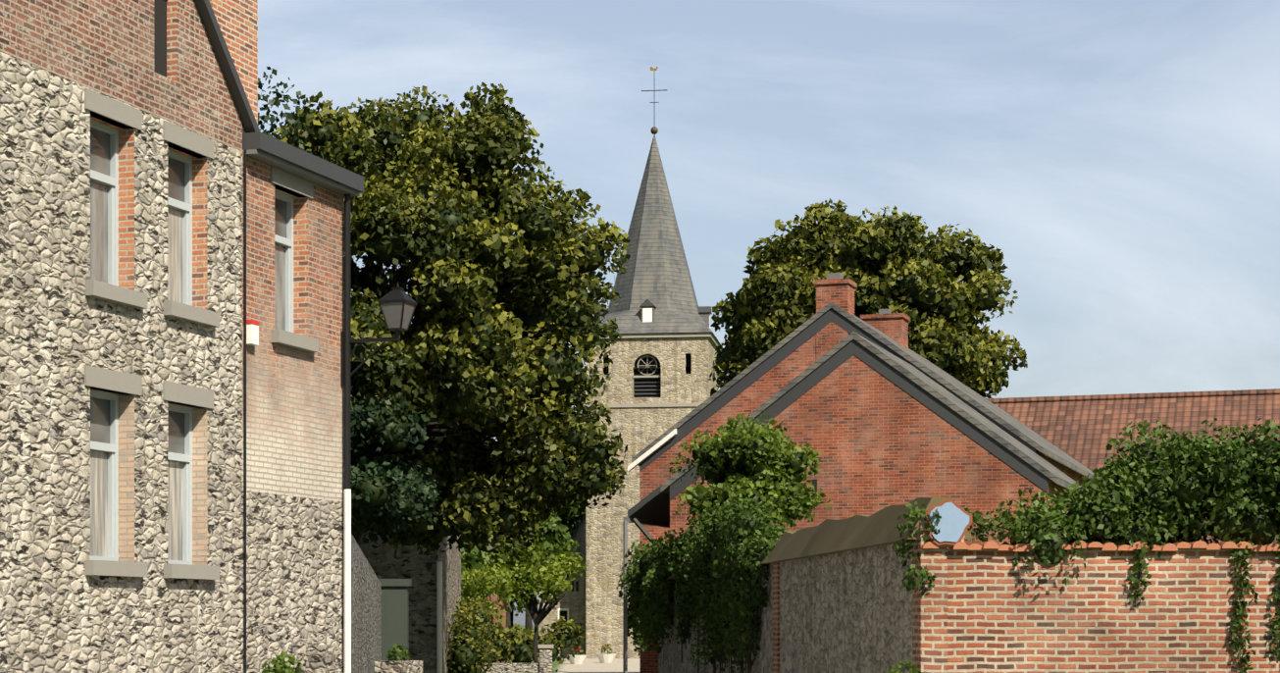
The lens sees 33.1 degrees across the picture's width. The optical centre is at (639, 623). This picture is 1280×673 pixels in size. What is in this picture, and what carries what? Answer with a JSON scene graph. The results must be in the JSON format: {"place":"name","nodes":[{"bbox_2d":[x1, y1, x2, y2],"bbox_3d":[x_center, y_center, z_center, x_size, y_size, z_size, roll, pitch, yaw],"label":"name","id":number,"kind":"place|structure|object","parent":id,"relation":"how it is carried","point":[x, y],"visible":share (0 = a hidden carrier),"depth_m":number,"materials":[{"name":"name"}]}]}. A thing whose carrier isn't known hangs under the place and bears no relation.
{"place":"outdoors","nodes":[
{"label":"outdoors","id":0,"kind":"place"},
{"bbox_2d":[0,0,422,672],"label":"house","id":1,"kind":"structure","parent":0,"point":[175,394],"depth_m":22.66,"materials":[{"name":"beige stone"}]},
{"bbox_2d":[340,281,417,386],"bbox_3d":[-3.224,-3.540,26.328,0.940,1.240,0.360,0,0,19],"label":"street lamp","id":2,"kind":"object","parent":1,"relation":"attached to","point":[397,304],"depth_m":26.17,"materials":[{"name":"black metal"}]},
{"bbox_2d":[481,624,639,672],"bbox_3d":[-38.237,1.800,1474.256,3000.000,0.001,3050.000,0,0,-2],"label":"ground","id":3,"kind":"structure","parent":0,"point":[594,665],"depth_m":90.56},
{"bbox_2d":[257,66,442,536],"bbox_3d":[-5.251,-3.445,34.347,3.267,10.503,4.450,0,0,24],"label":"tree","id":4,"kind":"object","parent":3,"relation":"on","point":[377,484],"visible":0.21,"depth_m":34.39,"materials":[{"name":"green plant"}]},
{"bbox_2d":[261,559,586,672],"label":"hedges","id":5,"kind":"object","parent":3,"relation":"on","point":[477,632],"visible":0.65,"depth_m":50.71,"materials":[{"name":"green plant"}]},
{"bbox_2d":[270,81,631,563],"bbox_3d":[-3.996,-3.774,37.746,7.571,11.148,7.645,0,0,-2],"label":"tree","id":6,"kind":"object","parent":3,"relation":"on","point":[476,354],"visible":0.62,"depth_m":36.18,"materials":[{"name":"green plant"}]},
{"bbox_2d":[351,422,554,672],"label":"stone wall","id":7,"kind":"structure","parent":3,"relation":"on","point":[405,600],"depth_m":41.64,"materials":[{"name":"grey stone"}]},
{"bbox_2d":[460,593,511,663],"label":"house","id":8,"kind":"structure","parent":3,"relation":"on","point":[491,596],"depth_m":96.67,"materials":[{"name":"stone"}]},
{"bbox_2d":[460,458,586,632],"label":"trees","id":9,"kind":"object","parent":3,"relation":"on","point":[559,527],"visible":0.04,"depth_m":106.86,"materials":[{"name":"green plant"}]},
{"bbox_2d":[485,531,587,663],"bbox_3d":[-2.937,-0.363,59.595,2.823,4.349,2.779,0,0,-42],"label":"young tree","id":10,"kind":"object","parent":3,"relation":"on","point":[526,571],"visible":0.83,"depth_m":59.38,"materials":[{"name":"green plant"}]},
{"bbox_2d":[566,643,616,664],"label":"potted plants","id":11,"kind":"object","parent":3,"relation":"on","point":[607,657],"visible":0.85,"depth_m":99.33,"materials":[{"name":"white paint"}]},
{"bbox_2d":[667,409,831,544],"bbox_3d":[1.845,-0.893,35.761,2.740,5.392,2.530,0,0,-2],"label":"garden tree","id":12,"kind":"object","parent":3,"relation":"on","point":[748,461],"visible":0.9,"depth_m":35.26,"materials":[{"name":"green plant"}]},
{"bbox_2d":[658,497,972,672],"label":"garden wall","id":13,"kind":"structure","parent":3,"relation":"on","point":[842,598],"depth_m":23.42,"materials":[{"name":"stone"}]},
{"bbox_2d":[615,417,1279,672],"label":"ivy","id":14,"kind":"object","parent":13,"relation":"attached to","point":[1141,493],"visible":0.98,"depth_m":20.45,"materials":[{"name":"green plant"}]},
{"bbox_2d":[622,272,1099,672],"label":"brick house","id":15,"kind":"structure","parent":3,"relation":"on","point":[876,411],"depth_m":42.05,"materials":[{"name":"brick"}]},
{"bbox_2d":[707,198,1027,398],"bbox_3d":[6.531,-5.142,62.045,8.953,13.885,8.278,0,0,-2],"label":"tree","id":16,"kind":"object","parent":3,"relation":"on","point":[886,264],"visible":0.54,"depth_m":59.85,"materials":[{"name":"green plant"}]},
{"bbox_2d":[921,539,1279,672],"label":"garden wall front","id":17,"kind":"structure","parent":3,"relation":"on","point":[1004,615],"depth_m":20.17,"materials":[{"name":"brick"}]},
{"bbox_2d":[925,498,972,548],"bbox_3d":[2.877,-0.932,20.078,0.439,0.464,0.074,0,0,-2],"label":"mirror","id":18,"kind":"object","parent":17,"relation":"attached to","point":[953,524],"visible":0.85,"depth_m":20.04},
{"bbox_2d":[539,66,720,658],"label":"church","id":19,"kind":"structure","parent":0,"point":[662,356],"depth_m":111.70,"materials":[{"name":"beige"}]},
{"bbox_2d":[257,0,1279,624],"label":"sky","id":20,"kind":"structure","parent":0,"point":[1120,158],"materials":[{"name":"blue"}]},
{"bbox_2d":[986,388,1279,543],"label":"tiled roof","id":21,"kind":"structure","parent":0,"point":[1082,430],"depth_m":66.63,"materials":[{"name":"orange tile"}]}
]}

